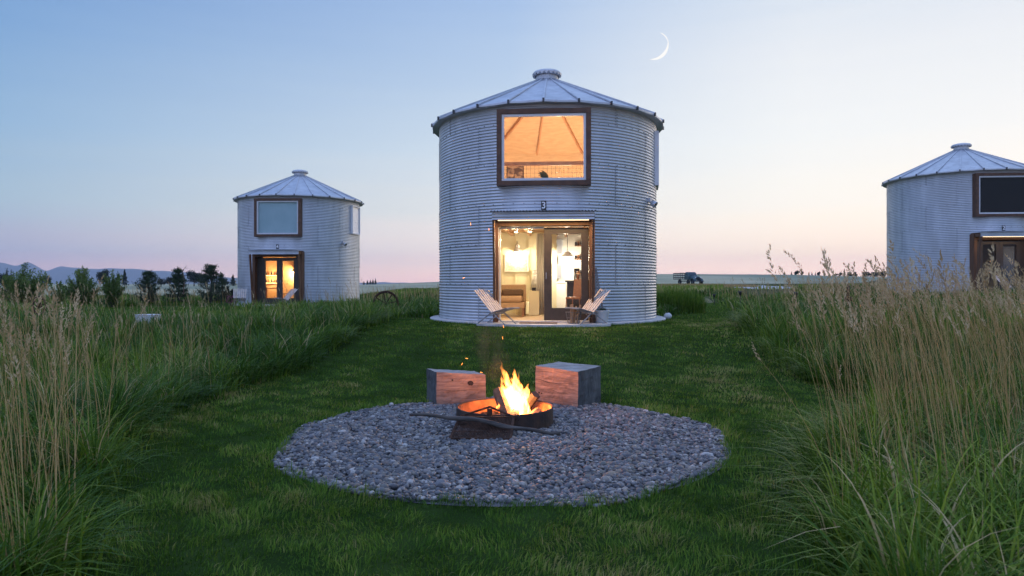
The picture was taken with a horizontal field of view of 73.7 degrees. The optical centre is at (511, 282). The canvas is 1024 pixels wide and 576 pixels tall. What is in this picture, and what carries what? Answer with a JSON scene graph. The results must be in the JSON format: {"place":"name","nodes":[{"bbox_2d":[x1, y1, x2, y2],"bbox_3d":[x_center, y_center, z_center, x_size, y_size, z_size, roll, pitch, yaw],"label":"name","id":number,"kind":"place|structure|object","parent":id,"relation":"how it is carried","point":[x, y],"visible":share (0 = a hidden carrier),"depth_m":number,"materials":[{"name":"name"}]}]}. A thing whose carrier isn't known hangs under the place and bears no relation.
{"place":"outdoors","nodes":[
{"label":"outdoors","id":0,"kind":"place"},
{"bbox_2d":[0,262,400,284],"bbox_3d":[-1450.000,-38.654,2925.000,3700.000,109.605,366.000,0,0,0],"label":"mountains","id":1,"kind":"structure","parent":0,"point":[60,273],"depth_m":2926.68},
{"bbox_2d":[226,294,232,304],"bbox_3d":[-12.978,0.754,31.503,0.384,0.640,0.336,0,0,0],"label":"flowering plant","id":2,"kind":"object","parent":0,"point":[230,300],"visible":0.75,"depth_m":31.45,"materials":[{"name":"green plant"}]},
{"bbox_2d":[0,274,885,295],"bbox_3d":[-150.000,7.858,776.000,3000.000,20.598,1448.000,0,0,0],"label":"wheat field","id":3,"kind":"structure","parent":0,"point":[706,278],"depth_m":137.55,"materials":[{"name":"plant"}]},
{"bbox_2d":[38,275,51,282],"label":"tree","id":4,"kind":"object","parent":3,"relation":"on","point":[45,278],"visible":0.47,"depth_m":189.78,"materials":[{"name":"green plant"}]},
{"bbox_2d":[96,269,110,282],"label":"tree","id":5,"kind":"object","parent":3,"relation":"on","point":[99,275],"visible":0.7,"depth_m":169.55,"materials":[{"name":"green plant"}]},
{"bbox_2d":[121,269,128,285],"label":"tree","id":6,"kind":"object","parent":3,"relation":"on","point":[124,279],"visible":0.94,"depth_m":169.93,"materials":[{"name":"green plant"}]},
{"bbox_2d":[164,276,171,284],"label":"tree","id":7,"kind":"object","parent":3,"relation":"on","point":[167,280],"visible":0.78,"depth_m":189.50,"materials":[{"name":"green plant"}]},
{"bbox_2d":[185,270,202,285],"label":"tree","id":8,"kind":"object","parent":3,"relation":"on","point":[192,275],"visible":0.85,"depth_m":174.26,"materials":[{"name":"green plant"}]},
{"bbox_2d":[229,275,236,285],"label":"tree","id":9,"kind":"object","parent":3,"relation":"on","point":[233,281],"visible":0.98,"depth_m":179.79,"materials":[{"name":"green plant"}]},
{"bbox_2d":[65,303,870,575],"bbox_3d":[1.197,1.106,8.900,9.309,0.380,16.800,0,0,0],"label":"lawn","id":10,"kind":"structure","parent":0,"point":[386,565],"depth_m":4.29,"materials":[{"name":"plant"}]},
{"bbox_2d":[426,369,485,403],"bbox_3d":[-0.607,1.120,7.363,0.618,0.356,0.344,0,0,-9],"label":"timber block","id":11,"kind":"object","parent":10,"relation":"on","point":[451,386],"depth_m":7.22,"materials":[{"name":"brown wood"}]},
{"bbox_2d":[270,396,730,506],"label":"pebbles","id":12,"kind":"object","parent":10,"relation":"on","point":[404,460],"visible":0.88,"depth_m":5.02,"materials":[{"name":"gravel"}]},
{"bbox_2d":[449,406,518,440],"bbox_3d":[-0.224,1.171,5.699,0.574,0.210,0.419,0,0,0],"label":"cooking grate","id":13,"kind":"object","parent":12,"relation":"on","point":[489,416],"visible":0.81,"depth_m":5.64,"materials":[{"name":"metal"}]},
{"bbox_2d":[409,413,560,435],"bbox_3d":[-0.231,1.178,5.668,1.266,0.172,0.067,0,0,5],"label":"dead branch","id":14,"kind":"object","parent":13,"relation":"on","point":[482,420],"visible":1,"depth_m":5.65,"materials":[{"name":"wood"}]},
{"bbox_2d":[456,398,552,430],"bbox_3d":[-0.066,1.219,6.250,0.886,0.182,0.886,0,0,0],"label":"fire ring","id":15,"kind":"object","parent":12,"relation":"on","point":[543,418],"visible":0.38,"depth_m":6.11,"materials":[{"name":"black metal"}]},
{"bbox_2d":[493,387,511,414],"bbox_3d":[-0.070,1.123,6.222,0.120,0.325,0.309,0,0,-26],"label":"firewood log","id":16,"kind":"object","parent":15,"relation":"on","point":[501,399],"visible":0.68,"depth_m":6.22,"materials":[{"name":"brown wood"}]},
{"bbox_2d":[511,402,522,414],"bbox_3d":[0.029,1.188,6.241,0.084,0.124,0.378,0,0,10],"label":"firewood log","id":17,"kind":"object","parent":15,"relation":"on","point":[516,408],"visible":0.65,"depth_m":6.25,"materials":[{"name":"wood"}]},
{"bbox_2d":[520,391,539,413],"bbox_3d":[0.162,1.146,6.452,0.219,0.245,0.087,0,0,40],"label":"firewood log","id":18,"kind":"object","parent":15,"relation":"on","point":[531,401],"visible":0.86,"depth_m":6.41,"materials":[{"name":"brown wood"}]},
{"bbox_2d":[529,407,541,413],"bbox_3d":[0.189,1.217,6.210,0.086,0.121,0.292,0,0,21],"label":"firewood log","id":19,"kind":"object","parent":15,"relation":"on","point":[537,409],"visible":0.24,"depth_m":6.28,"materials":[{"name":"brown wood"}]},
{"bbox_2d":[535,362,600,405],"bbox_3d":[0.601,1.092,7.318,0.558,0.411,0.453,0,0,39],"label":"timber block","id":20,"kind":"object","parent":12,"relation":"on","point":[565,383],"depth_m":7.16,"materials":[{"name":"brown wood"}]},
{"bbox_2d":[476,322,610,326],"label":"patio slab","id":21,"kind":"structure","parent":10,"relation":"on","point":[544,325],"depth_m":14.10,"materials":[{"name":"concrete"}]},
{"bbox_2d":[474,289,519,324],"bbox_3d":[-0.314,0.504,14.369,0.838,0.742,0.534,0,0,34],"label":"slat chair","id":22,"kind":"object","parent":21,"relation":"on","point":[490,305],"visible":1,"depth_m":14.40,"materials":[{"name":"brown wood"}]},
{"bbox_2d":[519,322,556,323],"bbox_3d":[0.563,0.860,14.497,0.800,0.015,0.300,0,0,4],"label":"doormat","id":23,"kind":"object","parent":21,"relation":"on","point":[538,323],"visible":1,"depth_m":14.38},
{"bbox_2d":[565,312,581,323],"bbox_3d":[1.300,0.744,14.420,0.350,0.245,0.350,0,0,0],"label":"side table","id":24,"kind":"object","parent":21,"relation":"on","point":[568,316],"visible":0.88,"depth_m":14.31,"materials":[{"name":"wood"}]},
{"bbox_2d":[570,305,571,322],"bbox_3d":[1.243,0.661,14.351,0.035,0.393,0.068,0,0,23],"label":"kindling stick","id":25,"kind":"object","parent":24,"relation":"in","point":[570,314],"visible":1,"depth_m":14.34,"materials":[{"name":"brown wood"}]},
{"bbox_2d":[565,289,610,324],"bbox_3d":[1.595,0.504,14.408,0.838,0.742,0.534,0,0,-30],"label":"slat chair","id":26,"kind":"object","parent":21,"relation":"on","point":[595,305],"visible":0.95,"depth_m":14.39,"materials":[{"name":"brown wood"}]},
{"bbox_2d":[595,308,609,322],"bbox_3d":[1.930,0.700,14.720,0.370,0.332,0.370,0,0,0],"label":"planter","id":27,"kind":"object","parent":21,"relation":"on","point":[603,313],"visible":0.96,"depth_m":14.59,"materials":[{"name":"grey metal"}]},
{"bbox_2d":[664,313,671,318],"bbox_3d":[3.949,0.850,17.298,0.199,0.166,0.177,0,0,0],"label":"white stone","id":28,"kind":"object","parent":10,"relation":"on","point":[667,315],"visible":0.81,"depth_m":17.23,"materials":[{"name":"white stone"}]},
{"bbox_2d":[0,264,1023,575],"bbox_3d":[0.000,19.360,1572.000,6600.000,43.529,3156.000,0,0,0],"label":"ground","id":29,"kind":"structure","parent":0,"point":[884,281],"depth_m":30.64,"materials":[{"name":"green plant"}]},
{"bbox_2d":[0,262,52,304],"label":"willow shrub","id":30,"kind":"object","parent":29,"relation":"on","point":[28,280],"visible":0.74,"depth_m":26.87,"materials":[{"name":"green plant"}]},
{"bbox_2d":[32,296,46,314],"bbox_3d":[-11.773,0.574,17.000,0.490,0.489,0.112,0,0,20],"label":"wagon wheel","id":31,"kind":"object","parent":29,"relation":"on","point":[43,299],"visible":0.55,"depth_m":16.98,"materials":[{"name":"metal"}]},
{"bbox_2d":[49,281,65,304],"bbox_3d":[-19.231,0.474,28.927,0.850,1.153,0.479,0,0,24],"label":"willow shrub","id":32,"kind":"object","parent":29,"relation":"on","point":[59,290],"visible":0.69,"depth_m":28.93,"materials":[{"name":"green plant"}]},
{"bbox_2d":[59,265,102,305],"bbox_3d":[-16.989,0.197,26.931,1.333,1.780,1.254,0,0,12],"label":"willow shrub","id":33,"kind":"object","parent":29,"relation":"on","point":[82,278],"visible":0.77,"depth_m":26.79,"materials":[{"name":"green plant"}]},
{"bbox_2d":[101,269,126,307],"bbox_3d":[-16.350,0.257,28.048,0.844,1.637,1.377,0,0,-44],"label":"willow shrub","id":34,"kind":"object","parent":29,"relation":"on","point":[114,287],"visible":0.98,"depth_m":27.89,"materials":[{"name":"green plant"}]},
{"bbox_2d":[132,270,161,303],"bbox_3d":[-15.977,0.224,29.923,1.125,1.625,1.230,0,0,34],"label":"young pine","id":35,"kind":"object","parent":29,"relation":"on","point":[148,276],"visible":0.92,"depth_m":29.89,"materials":[{"name":"green plant"}]},
{"bbox_2d":[135,314,159,321],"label":"pale timber block","id":36,"kind":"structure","parent":29,"relation":"on","point":[137,316],"depth_m":15.04,"materials":[{"name":"grey wood"}]},
{"bbox_2d":[161,266,193,302],"bbox_3d":[-15.193,0.146,30.932,1.405,1.796,1.241,0,0,-30],"label":"young spruce","id":37,"kind":"object","parent":29,"relation":"on","point":[177,280],"visible":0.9,"depth_m":30.86,"materials":[{"name":"green plant"}]},
{"bbox_2d":[195,263,224,302],"bbox_3d":[-13.743,0.079,30.985,1.346,1.961,1.495,0,0,0],"label":"young pine","id":38,"kind":"object","parent":29,"relation":"on","point":[210,270],"visible":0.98,"depth_m":30.91,"materials":[{"name":"green plant"}]},
{"bbox_2d":[213,273,226,301],"bbox_3d":[-13.997,0.270,33.006,0.783,1.572,0.880,0,0,0],"label":"young spruce","id":39,"kind":"object","parent":29,"relation":"on","point":[222,287],"visible":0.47,"depth_m":32.97,"materials":[{"name":"green plant"}]},
{"bbox_2d":[223,285,232,302],"bbox_3d":[-13.644,0.606,33.001,0.671,0.979,0.678,0,0,0],"label":"field bush","id":40,"kind":"object","parent":29,"relation":"on","point":[230,292],"visible":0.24,"depth_m":32.93,"materials":[{"name":"green plant"}]},
{"bbox_2d":[233,170,363,305],"bbox_3d":[-10.026,-2.080,32.135,5.960,6.480,6.250,0,0,3],"label":"grain silo","id":41,"kind":"object","parent":29,"relation":"on","point":[303,226],"visible":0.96,"depth_m":30.02,"materials":[{"name":"metal"}]},
{"bbox_2d":[263,258,279,303],"bbox_3d":[-10.505,-0.065,29.799,0.748,2.030,0.044,0,0,3],"label":"door","id":42,"kind":"structure","parent":41,"relation":"in","point":[268,300],"depth_m":29.78,"materials":[{"name":"black paint"}]},
{"bbox_2d":[254,198,302,236],"bbox_3d":[-10.136,-2.810,29.638,2.040,1.660,0.330,0,0,2],"label":"window frame","id":43,"kind":"structure","parent":41,"relation":"in","point":[299,201],"depth_m":29.49,"materials":[{"name":"brown wood"}]},
{"bbox_2d":[280,258,296,303],"bbox_3d":[-9.754,-0.065,29.743,0.748,2.030,0.091,0,0,3],"label":"door","id":44,"kind":"structure","parent":41,"relation":"in","point":[281,259],"depth_m":29.74,"materials":[{"name":"black paint"}]},
{"bbox_2d":[351,205,359,234],"bbox_3d":[-7.341,-2.900,31.868,0.180,1.320,0.940,0,0,9],"label":"side window","id":45,"kind":"structure","parent":41,"relation":"in","point":[355,210],"depth_m":31.94,"materials":[{"name":"glass"}]},
{"bbox_2d":[373,291,398,306],"bbox_3d":[-3.792,0.640,20.500,0.790,0.789,0.180,0,0,-12],"label":"wagon wheel","id":46,"kind":"object","parent":29,"relation":"on","point":[383,292],"visible":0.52,"depth_m":20.48,"materials":[{"name":"metal"}]},
{"bbox_2d":[0,239,1023,412],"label":"seed heads","id":47,"kind":"object","parent":29,"relation":"attached to","point":[900,286],"visible":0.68,"depth_m":4.45,"materials":[{"name":"beige plant"}]},
{"bbox_2d":[430,69,665,324],"bbox_3d":[0.886,-2.200,17.385,5.960,6.480,6.250,0,0,4],"label":"grain silo","id":48,"kind":"object","parent":29,"relation":"on","point":[593,155],"visible":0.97,"depth_m":15.40,"materials":[{"name":"metal"}]},
{"bbox_2d":[501,284,525,316],"bbox_3d":[-0.040,0.442,17.070,0.750,0.780,0.800,0,0,4],"label":"armchair","id":49,"kind":"object","parent":48,"relation":"on","point":[513,295],"visible":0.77,"depth_m":17.14,"materials":[{"name":"fabric"}]},
{"bbox_2d":[507,166,523,177],"bbox_3d":[0.088,-2.379,18.605,0.471,1.738,0.040,0,0,4],"label":"loft picture","id":50,"kind":"object","parent":48,"relation":"on","point":[516,171],"depth_m":18.59},
{"bbox_2d":[505,254,527,271],"bbox_3d":[0.119,-0.520,18.307,0.631,0.468,0.030,0,0,4],"label":"framed picture","id":51,"kind":"object","parent":48,"relation":"attached to","point":[516,262],"visible":1,"depth_m":18.31,"materials":[{"name":"paper"}]},
{"bbox_2d":[513,242,520,251],"bbox_3d":[0.136,-0.947,18.150,0.260,0.291,0.340,0,0,4],"label":"wall sconce","id":52,"kind":"object","parent":48,"relation":"attached to","point":[517,249],"depth_m":18.06,"materials":[{"name":"metal"}]},
{"bbox_2d":[515,301,528,314],"bbox_3d":[0.268,0.519,17.879,0.356,0.626,0.356,0,0,31],"label":"cabinet","id":53,"kind":"object","parent":48,"relation":"on","point":[518,311],"visible":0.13,"depth_m":17.75,"materials":[{"name":"beige wood"}]},
{"bbox_2d":[530,270,535,289],"bbox_3d":[0.634,-0.070,18.248,0.291,0.553,0.052,0,0,4],"label":"towel","id":54,"kind":"object","parent":48,"relation":"hanging from","point":[533,282],"visible":0.37,"depth_m":18.26,"materials":[{"name":"white fabric"}]},
{"bbox_2d":[529,288,538,314],"bbox_3d":[0.567,0.482,17.455,0.260,0.700,0.240,0,0,4],"label":"storage box","id":55,"kind":"object","parent":48,"relation":"on","point":[533,301],"visible":0.91,"depth_m":17.34,"materials":[{"name":"beige wood"}]},
{"bbox_2d":[536,234,543,314],"bbox_3d":[0.825,-0.210,17.387,0.411,2.061,0.103,0,0,4],"label":"curtain","id":56,"kind":"object","parent":48,"relation":"hanging from","point":[540,263],"visible":0.53,"depth_m":17.39,"materials":[{"name":"fabric"}]},
{"bbox_2d":[538,170,548,177],"bbox_3d":[0.815,-2.098,16.521,0.380,1.206,0.324,0,0,4],"label":"monstera plant","id":57,"kind":"object","parent":48,"relation":"on","point":[543,174],"visible":0.23,"depth_m":16.41,"materials":[{"name":"green plant"}]},
{"bbox_2d":[497,107,590,186],"bbox_3d":[0.694,-2.930,14.893,2.040,1.660,0.330,0,0,4],"label":"window frame","id":58,"kind":"structure","parent":48,"relation":"in","point":[585,112],"depth_m":14.74,"materials":[{"name":"brown wood"}]},
{"bbox_2d":[557,264,561,278],"bbox_3d":[1.231,-0.307,18.911,0.330,0.401,0.035,0,0,4],"label":"kitchen window","id":59,"kind":"structure","parent":48,"relation":"in","point":[559,266],"depth_m":18.90,"materials":[{"name":"glass"}]},
{"bbox_2d":[557,239,562,254],"bbox_3d":[1.244,-0.987,18.910,0.318,0.436,0.035,0,0,4],"label":"kitchen window","id":60,"kind":"structure","parent":48,"relation":"in","point":[559,241],"depth_m":18.90,"materials":[{"name":"glass"}]},
{"bbox_2d":[557,282,565,307],"bbox_3d":[1.165,0.405,18.658,0.637,0.855,0.530,0,0,4],"label":"kitchen cabinet","id":61,"kind":"object","parent":48,"relation":"on","point":[561,294],"visible":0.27,"depth_m":18.40,"materials":[{"name":"white paint"}]},
{"bbox_2d":[544,228,588,319],"bbox_3d":[1.191,-0.185,14.977,0.975,2.030,0.091,0,0,4],"label":"door","id":62,"kind":"structure","parent":48,"relation":"in","point":[550,313],"depth_m":14.99,"materials":[{"name":"black paint"}]},
{"bbox_2d":[562,235,572,257],"bbox_3d":[1.449,-0.993,17.838,0.320,0.695,0.320,0,0,4],"label":"pendant lamp","id":63,"kind":"object","parent":48,"relation":"hanging from","point":[567,254],"visible":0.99,"depth_m":17.77,"materials":[{"name":"beige metal"}]},
{"bbox_2d":[565,280,580,307],"bbox_3d":[1.688,0.389,17.394,0.676,0.886,0.450,0,0,4],"label":"breakfast bar","id":64,"kind":"object","parent":48,"relation":"on","point":[570,285],"visible":0.31,"depth_m":17.43,"materials":[{"name":"black wood"}]},
{"bbox_2d":[574,268,579,278],"bbox_3d":[1.648,-0.205,17.372,0.140,0.300,0.160,0,0,4],"label":"coffee maker","id":65,"kind":"object","parent":64,"relation":"on","point":[576,276],"visible":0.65,"depth_m":17.32,"materials":[{"name":"plastic"}]},
{"bbox_2d":[566,279,580,306],"bbox_3d":[1.576,0.372,16.657,0.402,0.921,0.495,0,0,29],"label":"dining chair","id":66,"kind":"object","parent":48,"relation":"on","point":[577,290],"visible":0.53,"depth_m":16.83,"materials":[{"name":"wood"}]},
{"bbox_2d":[595,268,602,309],"bbox_3d":[1.893,0.275,14.892,0.287,1.197,0.083,0,0,0],"label":"leaning board","id":67,"kind":"object","parent":48,"relation":"on","point":[597,283],"visible":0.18,"depth_m":14.89,"materials":[{"name":"grey wood"}]},
{"bbox_2d":[655,131,658,189],"bbox_3d":[3.560,-3.020,17.029,0.180,1.320,0.940,0,0,11],"label":"side window","id":68,"kind":"structure","parent":48,"relation":"in","point":[656,132],"depth_m":16.56,"materials":[{"name":"plastic"}]},
{"bbox_2d":[656,285,709,313],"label":"ornamental grass","id":69,"kind":"object","parent":29,"relation":"on","point":[682,299],"depth_m":19.96,"materials":[{"name":"green plant"}]},
{"bbox_2d":[673,272,703,283],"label":"stake truck","id":70,"kind":"object","parent":29,"relation":"on","point":[691,277],"visible":0.91,"depth_m":103.85,"materials":[{"name":"paint"}]},
{"bbox_2d":[656,283,757,286],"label":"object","id":71,"kind":"object","parent":29,"relation":"on","point":[735,285],"visible":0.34,"depth_m":71.70,"materials":[{"name":"plant"}]},
{"bbox_2d":[881,143,1023,293],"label":"grain silo","id":72,"kind":"object","parent":29,"relation":"on","point":[961,201],"visible":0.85,"depth_m":26.65,"materials":[{"name":"metal"}]},
{"bbox_2d":[979,241,999,291],"bbox_3d":[18.316,-0.585,26.213,0.748,2.030,0.044,0,0,4],"label":"door","id":73,"kind":"structure","parent":72,"relation":"in","point":[997,243],"depth_m":26.19,"materials":[{"name":"black paint"}]},
{"bbox_2d":[972,173,1023,216],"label":"window frame","id":74,"kind":"structure","parent":72,"relation":"in","point":[976,177],"depth_m":25.95,"materials":[{"name":"brown wood"}]},
{"bbox_2d":[1003,247,1013,286],"bbox_3d":[19.050,-0.580,26.264,0.555,1.600,0.066,0,0,4],"label":"curtain","id":75,"kind":"object","parent":72,"relation":"hanging from","point":[1009,251],"visible":0.62,"depth_m":26.26,"materials":[{"name":"grey fabric"}]},
{"bbox_2d":[1000,241,1019,290],"bbox_3d":[19.066,-0.585,26.159,0.748,2.030,0.044,0,0,4],"label":"door","id":76,"kind":"structure","parent":72,"relation":"in","point":[1017,243],"depth_m":26.13,"materials":[{"name":"black paint"}]},
{"bbox_2d":[0,0,1023,282],"label":"sky","id":77,"kind":"structure","parent":0,"point":[131,131],"materials":[{"name":"blue"}]},
{"bbox_2d":[651,33,668,59],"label":"moon","id":78,"kind":"object","parent":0,"point":[662,54],"visible":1,"depth_m":5960.48,"materials":[{"name":"white"}]},
{"bbox_2d":[671,303,731,318],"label":"grass","id":79,"kind":"structure","parent":0,"point":[714,315],"depth_m":18.91,"materials":[{"name":"plant"}]},
{"bbox_2d":[735,285,789,288],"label":"gravel lot","id":80,"kind":"structure","parent":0,"point":[764,286],"depth_m":64.92,"materials":[{"name":"grey gravel"}]},
{"bbox_3d":[-10.147,1.039,29.197,2.854,0.102,0.894,0,0,0],"label":"patio slab","id":81,"kind":"object","parent":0,"visible":0},
{"bbox_2d":[233,288,246,304],"bbox_3d":[-11.556,0.624,28.966,0.534,0.742,0.838,0,0,-20],"label":"slat chair","id":82,"kind":"object","parent":81,"relation":"on","point":[237,291],"visible":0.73,"depth_m":29.12,"materials":[{"name":"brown wood"}]},
{"bbox_2d":[276,288,297,303],"bbox_3d":[-9.539,0.624,28.762,0.534,0.742,0.838,0,0,42],"label":"slat chair","id":83,"kind":"object","parent":81,"relation":"on","point":[290,294],"visible":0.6,"depth_m":28.85,"materials":[{"name":"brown wood"}]},
{"bbox_3d":[18.662,0.519,25.619,2.861,0.102,0.939,0,0,0],"label":"patio slab","id":84,"kind":"object","parent":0,"visible":0},
{"bbox_2d":[996,275,1022,289],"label":"slat chair","id":85,"kind":"object","parent":84,"relation":"on","point":[997,278],"visible":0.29,"depth_m":25.25,"materials":[{"name":"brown wood"}]}
]}

